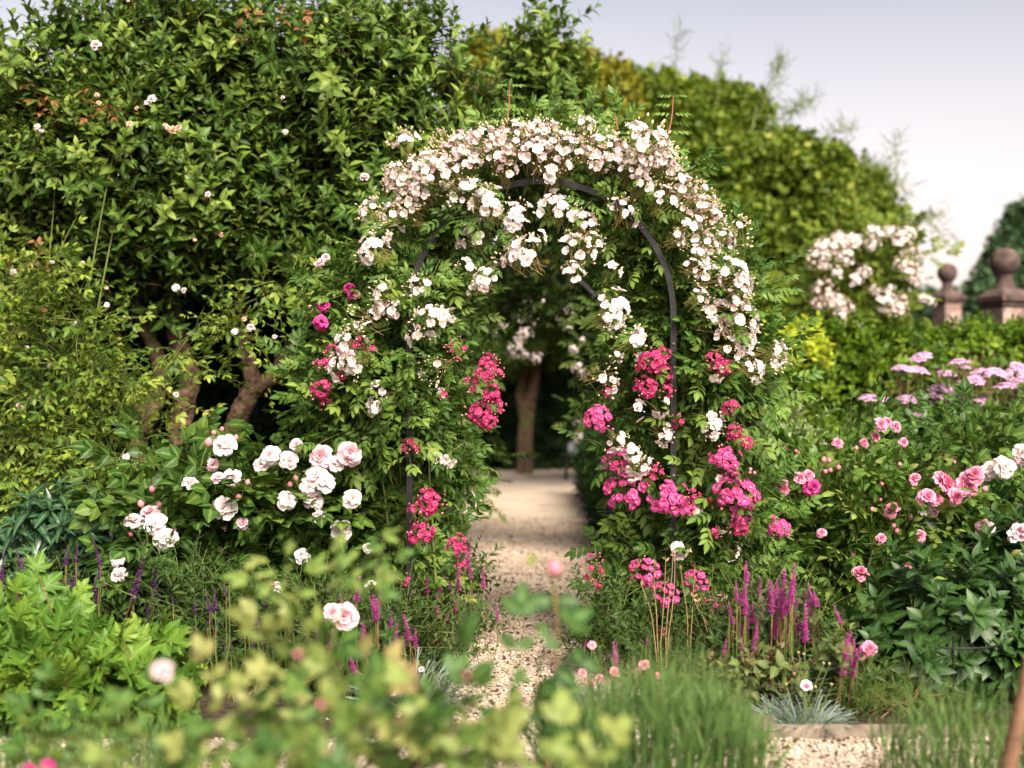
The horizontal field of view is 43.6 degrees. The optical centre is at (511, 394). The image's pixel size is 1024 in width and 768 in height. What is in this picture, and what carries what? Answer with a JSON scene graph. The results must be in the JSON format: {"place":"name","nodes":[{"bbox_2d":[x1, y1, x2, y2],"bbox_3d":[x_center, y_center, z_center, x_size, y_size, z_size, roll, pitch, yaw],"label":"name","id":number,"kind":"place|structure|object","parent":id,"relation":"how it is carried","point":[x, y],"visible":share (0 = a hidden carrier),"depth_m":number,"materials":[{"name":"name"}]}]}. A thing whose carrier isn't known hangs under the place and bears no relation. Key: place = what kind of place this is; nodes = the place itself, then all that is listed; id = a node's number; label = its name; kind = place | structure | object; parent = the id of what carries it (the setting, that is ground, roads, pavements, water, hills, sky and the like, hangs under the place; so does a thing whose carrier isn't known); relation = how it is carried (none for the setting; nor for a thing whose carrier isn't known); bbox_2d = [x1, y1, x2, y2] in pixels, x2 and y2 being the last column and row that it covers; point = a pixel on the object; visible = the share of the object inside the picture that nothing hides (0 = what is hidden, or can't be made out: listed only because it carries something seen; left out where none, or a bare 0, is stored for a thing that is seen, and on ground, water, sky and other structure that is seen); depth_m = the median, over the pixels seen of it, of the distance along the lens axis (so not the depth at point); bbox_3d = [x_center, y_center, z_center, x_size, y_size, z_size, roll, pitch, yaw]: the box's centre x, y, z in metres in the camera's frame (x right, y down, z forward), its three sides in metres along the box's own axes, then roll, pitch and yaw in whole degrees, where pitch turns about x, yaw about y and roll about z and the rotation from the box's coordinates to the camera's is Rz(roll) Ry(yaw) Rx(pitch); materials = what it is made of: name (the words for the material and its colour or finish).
{"place":"outdoors","nodes":[
{"label":"outdoors","id":0,"kind":"place"},
{"bbox_2d":[0,700,217,767],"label":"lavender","id":1,"kind":"object","parent":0,"point":[129,741],"visible":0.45,"depth_m":4.11,"materials":[{"name":"green plant"}]},
{"bbox_2d":[0,506,1013,738],"bbox_3d":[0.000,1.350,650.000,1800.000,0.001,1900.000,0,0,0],"label":"ground","id":2,"kind":"structure","parent":0,"point":[225,708],"depth_m":5.51,"materials":[{"name":"soil"}]},
{"bbox_2d":[0,539,88,603],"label":"salvia","id":3,"kind":"object","parent":2,"relation":"on","point":[21,564],"visible":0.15,"depth_m":6.54,"materials":[{"name":"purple plant"}]},
{"bbox_2d":[0,475,134,614],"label":"spurge plant","id":4,"kind":"object","parent":2,"relation":"on","point":[46,520],"visible":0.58,"depth_m":6.81,"materials":[{"name":"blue plant"}]},
{"bbox_2d":[0,657,135,767],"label":"rose bush","id":5,"kind":"object","parent":2,"relation":"on","point":[20,703],"visible":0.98,"depth_m":3.32,"materials":[{"name":"green plant"}]},
{"bbox_2d":[47,536,119,618],"bbox_3d":[-2.180,1.071,6.602,0.692,0.747,1.093,0,0,-44],"label":"salvia","id":6,"kind":"object","parent":2,"relation":"on","point":[77,576],"visible":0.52,"depth_m":6.52,"materials":[{"name":"green plant"}]},
{"bbox_2d":[0,551,207,742],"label":"lobed leaf shrub","id":7,"kind":"object","parent":2,"relation":"on","point":[67,633],"visible":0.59,"depth_m":5.20,"materials":[{"name":"green plant"}]},
{"bbox_2d":[96,556,170,632],"bbox_3d":[-1.786,1.133,6.361,0.642,0.749,0.836,0,0,-40],"label":"salvia","id":8,"kind":"object","parent":2,"relation":"on","point":[145,613],"visible":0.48,"depth_m":6.19,"materials":[{"name":"purple plant"}]},
{"bbox_2d":[0,0,271,489],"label":"apple tree","id":9,"kind":"object","parent":2,"relation":"on","point":[19,208],"visible":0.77,"depth_m":7.76,"materials":[{"name":"green plant"}]},
{"bbox_2d":[0,0,324,575],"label":"climbing rose","id":10,"kind":"object","parent":2,"relation":"on","point":[101,367],"visible":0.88,"depth_m":7.36,"materials":[{"name":"green plant"}]},
{"bbox_2d":[0,217,449,582],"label":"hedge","id":11,"kind":"object","parent":2,"relation":"on","point":[212,393],"visible":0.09,"depth_m":9.39,"materials":[{"name":"green plant"}]},
{"bbox_2d":[95,523,371,699],"bbox_3d":[-1.291,1.055,6.009,1.335,0.932,0.914,0,0,0],"label":"salvia","id":12,"kind":"object","parent":2,"relation":"on","point":[199,614],"visible":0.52,"depth_m":5.89,"materials":[{"name":"green plant"}]},
{"bbox_2d":[97,0,380,553],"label":"apple tree","id":13,"kind":"object","parent":2,"relation":"on","point":[258,216],"visible":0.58,"depth_m":7.84,"materials":[{"name":"green plant"}]},
{"bbox_2d":[206,627,292,704],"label":"rosemary bush","id":14,"kind":"object","parent":2,"relation":"on","point":[241,669],"visible":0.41,"depth_m":5.65,"materials":[{"name":"green plant"}]},
{"bbox_2d":[63,404,471,661],"bbox_3d":[-1.307,0.895,6.721,2.204,1.698,1.520,0,0,0],"label":"shrub rose","id":15,"kind":"object","parent":2,"relation":"on","point":[187,502],"visible":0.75,"depth_m":6.37,"materials":[{"name":"green plant"}]},
{"bbox_2d":[249,173,368,512],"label":"climbing rose","id":16,"kind":"object","parent":2,"relation":"on","point":[320,322],"visible":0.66,"depth_m":6.66,"materials":[{"name":"green plant"}]},
{"bbox_2d":[218,528,414,732],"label":"shrub","id":17,"kind":"object","parent":2,"relation":"on","point":[245,614],"visible":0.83,"depth_m":3.29,"materials":[{"name":"green plant"}]},
{"bbox_2d":[41,553,631,767],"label":"rose bush","id":18,"kind":"object","parent":2,"relation":"on","point":[304,744],"visible":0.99,"depth_m":2.79,"materials":[{"name":"green plant"}]},
{"bbox_2d":[184,582,507,695],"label":"groundcover plant","id":19,"kind":"object","parent":2,"relation":"on","point":[442,653],"visible":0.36,"depth_m":5.94,"materials":[{"name":"green plant"}]},
{"bbox_2d":[229,542,486,711],"bbox_3d":[-0.676,1.078,5.750,1.131,0.844,0.889,0,0,0],"label":"salvia","id":20,"kind":"object","parent":2,"relation":"on","point":[376,626],"visible":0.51,"depth_m":5.68,"materials":[{"name":"green plant"}]},
{"bbox_2d":[256,287,506,650],"bbox_3d":[-0.692,0.393,6.698,1.337,2.098,1.386,0,0,0],"label":"climbing rose","id":21,"kind":"object","parent":2,"relation":"on","point":[437,495],"visible":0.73,"depth_m":6.46,"materials":[{"name":"green plant"}]},
{"bbox_2d":[263,0,513,365],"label":"apple tree","id":22,"kind":"object","parent":2,"relation":"on","point":[401,50],"visible":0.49,"depth_m":7.89,"materials":[{"name":"green plant"}]},
{"bbox_2d":[303,410,479,566],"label":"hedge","id":23,"kind":"object","parent":2,"relation":"on","point":[444,505],"depth_m":12.74,"materials":[{"name":"green plant"}]},
{"bbox_2d":[345,647,490,716],"bbox_3d":[-0.424,1.221,5.503,0.684,0.262,0.646,0,0,-44],"label":"garden pink","id":24,"kind":"object","parent":2,"relation":"on","point":[392,702],"visible":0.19,"depth_m":5.47,"materials":[{"name":"plant"}]},
{"bbox_2d":[361,502,529,659],"bbox_3d":[-0.445,1.056,6.844,1.083,0.950,0.955,0,0,0],"label":"salvia","id":25,"kind":"object","parent":2,"relation":"on","point":[471,565],"visible":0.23,"depth_m":6.75,"materials":[{"name":"green plant"}]},
{"bbox_2d":[273,74,631,650],"bbox_3d":[-0.297,-0.155,6.691,1.958,3.016,1.390,0,0,0],"label":"climbing rose","id":26,"kind":"object","parent":2,"relation":"on","point":[449,181],"visible":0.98,"depth_m":6.31,"materials":[{"name":"white plant"}]},
{"bbox_2d":[447,262,612,560],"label":"rose arch","id":27,"kind":"structure","parent":2,"relation":"on","point":[587,287],"depth_m":10.29,"materials":[{"name":"black metal"}]},
{"bbox_2d":[455,0,622,191],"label":"apple tree","id":28,"kind":"object","parent":2,"relation":"on","point":[539,74],"visible":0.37,"depth_m":9.15,"materials":[{"name":"green plant"}]},
{"bbox_2d":[406,178,675,663],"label":"rose arch","id":29,"kind":"structure","parent":2,"relation":"on","point":[645,232],"depth_m":6.32,"materials":[{"name":"black metal"}]},
{"bbox_2d":[435,24,649,279],"bbox_3d":[0.278,-1.562,15.403,2.130,5.840,2.725,0,0,-44],"label":"tree","id":30,"kind":"object","parent":2,"relation":"on","point":[625,70],"visible":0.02,"depth_m":14.97,"materials":[{"name":"green plant"}]},
{"bbox_2d":[455,204,648,521],"bbox_3d":[0.115,-0.279,11.041,2.490,3.261,2.222,0,0,0],"label":"rambling rose","id":31,"kind":"object","parent":2,"relation":"on","point":[539,311],"visible":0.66,"depth_m":10.64,"materials":[{"name":"green plant"}]},
{"bbox_2d":[326,562,807,719],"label":"fallen petals","id":32,"kind":"object","parent":2,"relation":"on","point":[527,680],"visible":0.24,"depth_m":6.68,"materials":[{"name":"pink plant"}]},
{"bbox_2d":[544,543,737,684],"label":"groundcover plant","id":33,"kind":"object","parent":2,"relation":"on","point":[616,631],"visible":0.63,"depth_m":5.99,"materials":[{"name":"green plant"}]},
{"bbox_2d":[471,73,819,641],"bbox_3d":[0.657,-0.142,6.659,1.853,2.986,1.339,0,0,0],"label":"climbing rose","id":34,"kind":"object","parent":2,"relation":"on","point":[679,218],"visible":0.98,"depth_m":6.34,"materials":[{"name":"white plant"}]},
{"bbox_2d":[566,424,743,576],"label":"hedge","id":35,"kind":"object","parent":2,"relation":"on","point":[588,494],"visible":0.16,"depth_m":13.01,"materials":[{"name":"green plant"}]},
{"bbox_2d":[523,629,794,767],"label":"lavender","id":36,"kind":"object","parent":2,"relation":"on","point":[660,710],"visible":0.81,"depth_m":3.92,"materials":[{"name":"green plant"}]},
{"bbox_2d":[465,263,886,469],"bbox_3d":[0.738,-0.654,23.507,12.497,4.519,1.993,0,0,0],"label":"hedge","id":37,"kind":"object","parent":2,"relation":"on","point":[550,445],"visible":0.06,"depth_m":23.06,"materials":[{"name":"green plant"}]},
{"bbox_2d":[553,277,824,661],"bbox_3d":[0.956,0.602,6.703,1.485,2.423,1.300,0,0,0],"label":"climbing rose","id":38,"kind":"object","parent":2,"relation":"on","point":[739,509],"visible":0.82,"depth_m":6.41,"materials":[{"name":"green plant"}]},
{"bbox_2d":[641,549,748,686],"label":"dry perennial","id":39,"kind":"object","parent":2,"relation":"on","point":[692,595],"visible":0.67,"depth_m":5.86,"materials":[{"name":"plant"}]},
{"bbox_2d":[674,715,774,740],"bbox_3d":[0.820,1.343,5.001,0.401,0.185,0.058,0,0,0],"label":"edging board","id":40,"kind":"object","parent":2,"relation":"on","point":[771,720],"visible":0.07,"depth_m":4.97,"materials":[{"name":"brown wood"}]},
{"bbox_2d":[660,548,860,709],"bbox_3d":[1.177,1.108,5.834,0.966,0.808,0.852,0,0,0],"label":"salvia","id":41,"kind":"object","parent":2,"relation":"on","point":[759,617],"visible":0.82,"depth_m":5.66,"materials":[{"name":"purple plant"}]},
{"bbox_2d":[610,59,918,328],"bbox_3d":[3.016,-1.663,17.311,4.726,6.054,3.458,0,0,20],"label":"tree","id":42,"kind":"object","parent":2,"relation":"on","point":[787,178],"visible":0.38,"depth_m":16.54,"materials":[{"name":"green plant"}]},
{"bbox_2d":[673,615,873,712],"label":"plum leaved plant","id":43,"kind":"object","parent":2,"relation":"on","point":[748,666],"visible":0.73,"depth_m":5.37,"materials":[{"name":"green plant"}]},
{"bbox_2d":[741,693,820,723],"bbox_3d":[1.079,1.297,5.212,0.408,0.162,0.396,0,0,0],"label":"garden pink","id":44,"kind":"object","parent":2,"relation":"on","point":[756,712],"visible":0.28,"depth_m":5.24,"materials":[{"name":"plant"}]},
{"bbox_2d":[730,386,831,550],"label":"variegated shrub","id":45,"kind":"object","parent":2,"relation":"on","point":[797,414],"visible":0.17,"depth_m":8.30,"materials":[{"name":"green plant"}]},
{"bbox_2d":[724,306,852,550],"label":"shrub","id":46,"kind":"object","parent":2,"relation":"on","point":[815,346],"visible":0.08,"depth_m":10.89,"materials":[{"name":"green plant"}]},
{"bbox_2d":[734,582,858,703],"bbox_3d":[1.267,1.182,5.771,0.558,0.619,0.668,0,0,0],"label":"salvia","id":47,"kind":"object","parent":2,"relation":"on","point":[815,639],"visible":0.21,"depth_m":5.66,"materials":[{"name":"green plant"}]},
{"bbox_2d":[637,14,963,260],"bbox_3d":[3.841,-1.903,17.220,4.391,6.508,1.312,0,0,0],"label":"wispy tree","id":48,"kind":"object","parent":2,"relation":"on","point":[802,105],"visible":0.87,"depth_m":17.14,"materials":[{"name":"green plant"}]},
{"bbox_2d":[752,651,863,740],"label":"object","id":49,"kind":"object","parent":2,"relation":"on","point":[822,716],"visible":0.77,"depth_m":5.16,"materials":[{"name":"green plant"}]},
{"bbox_2d":[795,618,908,721],"bbox_3d":[1.430,1.222,5.487,0.525,0.534,0.545,0,0,34],"label":"salvia","id":50,"kind":"object","parent":2,"relation":"on","point":[845,703],"visible":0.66,"depth_m":5.38,"materials":[{"name":"green plant"}]},
{"bbox_2d":[696,374,1020,657],"bbox_3d":[1.889,0.818,6.644,1.971,1.872,2.483,0,0,0],"label":"shrub rose","id":51,"kind":"object","parent":2,"relation":"on","point":[856,519],"visible":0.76,"depth_m":6.84,"materials":[{"name":"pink plant"}]},
{"bbox_2d":[770,188,965,333],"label":"white rose bush","id":52,"kind":"object","parent":2,"relation":"on","point":[873,284],"visible":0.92,"depth_m":13.20,"materials":[{"name":"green plant"}]},
{"bbox_2d":[775,724,1007,738],"bbox_3d":[1.812,1.365,5.036,1.575,0.140,0.058,0,0,0],"label":"edging board","id":53,"kind":"object","parent":2,"relation":"on","point":[857,730],"visible":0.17,"depth_m":5.01,"materials":[{"name":"brown wood"}]},
{"bbox_2d":[807,643,985,723],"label":"rosemary bush","id":54,"kind":"object","parent":2,"relation":"on","point":[876,700],"visible":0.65,"depth_m":5.35,"materials":[{"name":"green plant"}]},
{"bbox_2d":[790,306,1023,548],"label":"hedge","id":55,"kind":"object","parent":2,"relation":"on","point":[868,356],"visible":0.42,"depth_m":10.94,"materials":[{"name":"green plant"}]},
{"bbox_2d":[810,522,1023,712],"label":"peony plant","id":56,"kind":"object","parent":2,"relation":"on","point":[964,609],"visible":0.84,"depth_m":5.58,"materials":[{"name":"green plant"}]},
{"bbox_2d":[890,283,964,332],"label":"bush","id":57,"kind":"object","parent":2,"relation":"on","point":[926,311],"visible":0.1,"depth_m":29.23,"materials":[{"name":"green plant"}]},
{"bbox_2d":[832,351,1023,504],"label":"meadow rue","id":58,"kind":"object","parent":2,"relation":"on","point":[907,399],"visible":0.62,"depth_m":8.93,"materials":[{"name":"pink plant"}]},
{"bbox_2d":[864,672,1023,767],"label":"lavender","id":59,"kind":"object","parent":2,"relation":"on","point":[965,729],"visible":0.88,"depth_m":4.00,"materials":[{"name":"green plant"}]},
{"bbox_2d":[867,346,1023,426],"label":"feathery plant","id":60,"kind":"object","parent":2,"relation":"on","point":[968,375],"visible":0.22,"depth_m":9.17,"materials":[{"name":"plant"}]},
{"bbox_2d":[890,630,1002,704],"bbox_3d":[1.919,1.187,5.650,0.478,0.326,0.478,0,0,0],"label":"plant support","id":61,"kind":"object","parent":2,"relation":"on","point":[953,647],"visible":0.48,"depth_m":5.42,"materials":[{"name":"black metal"}]},
{"bbox_2d":[871,377,1023,564],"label":"shrub rose","id":62,"kind":"object","parent":2,"relation":"on","point":[1003,444],"visible":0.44,"depth_m":7.35,"materials":[{"name":"green plant"}]},
{"bbox_2d":[914,478,1023,607],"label":"rose bush","id":63,"kind":"object","parent":2,"relation":"on","point":[1013,533],"visible":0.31,"depth_m":6.91,"materials":[{"name":"green plant"}]},
{"bbox_2d":[953,193,1023,323],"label":"conifer tree","id":64,"kind":"object","parent":2,"relation":"on","point":[1009,232],"visible":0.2,"depth_m":26.67,"materials":[{"name":"green plant"}]},
{"bbox_2d":[959,571,1023,692],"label":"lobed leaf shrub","id":65,"kind":"object","parent":2,"relation":"on","point":[1017,662],"visible":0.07,"depth_m":5.56,"materials":[{"name":"green plant"}]},
{"bbox_2d":[999,658,1023,767],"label":"wooden stake","id":66,"kind":"object","parent":2,"relation":"on","point":[1012,747],"visible":1,"depth_m":3.39,"materials":[{"name":"brown wood"}]},
{"bbox_2d":[0,739,1022,767],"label":"cross path","id":67,"kind":"structure","parent":0,"point":[816,759],"depth_m":4.78,"materials":[{"name":"beige gravel"}]},
{"bbox_2d":[0,0,1023,290],"label":"sky","id":68,"kind":"structure","parent":0,"point":[950,73],"materials":[{"name":"white"}]},
{"bbox_2d":[427,468,661,738],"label":"gravel path","id":69,"kind":"structure","parent":0,"point":[540,494],"depth_m":11.81,"materials":[{"name":"beige gravel"}]},
{"bbox_2d":[0,516,1022,767],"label":"gravel","id":70,"kind":"structure","parent":69,"relation":"on","point":[786,760],"depth_m":6.60,"materials":[{"name":"beige gravel"}]},
{"bbox_2d":[454,261,615,473],"bbox_3d":[0.473,-0.669,21.633,3.687,4.038,2.023,0,0,-11],"label":"old tree","id":71,"kind":"object","parent":69,"relation":"on","point":[552,357],"visible":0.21,"depth_m":21.43,"materials":[{"name":"green plant"}]},
{"bbox_2d":[584,638,647,699],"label":"salvia","id":72,"kind":"object","parent":69,"relation":"on","point":[615,650],"visible":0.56,"depth_m":5.52,"materials":[{"name":"purple plant"}]},
{"bbox_2d":[574,641,658,714],"bbox_3d":[0.424,1.178,5.372,0.544,0.347,0.510,0,0,0],"label":"garden pink","id":73,"kind":"object","parent":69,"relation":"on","point":[591,644],"visible":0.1,"depth_m":5.22,"materials":[{"name":"plant"}]},
{"bbox_2d":[563,454,573,478],"bbox_3d":[1.068,1.158,20.500,0.480,0.385,0.400,0,0,0],"label":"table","id":74,"kind":"object","parent":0,"point":[566,456],"visible":0.47,"depth_m":20.32,"materials":[{"name":"brown wood"}]},
{"bbox_2d":[568,442,577,454],"bbox_3d":[0.991,0.862,20.500,0.200,0.203,0.200,0,0,0],"label":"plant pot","id":75,"kind":"object","parent":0,"point":[570,447],"visible":0.37,"depth_m":20.43,"materials":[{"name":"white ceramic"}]},
{"bbox_2d":[928,263,965,329],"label":"gate pillar","id":76,"kind":"structure","parent":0,"point":[950,297],"depth_m":18.89,"materials":[{"name":"stone"}]},
{"bbox_2d":[977,248,1023,323],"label":"gate pillar","id":77,"kind":"structure","parent":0,"point":[1003,299],"depth_m":12.89,"materials":[{"name":"stone"}]}
]}

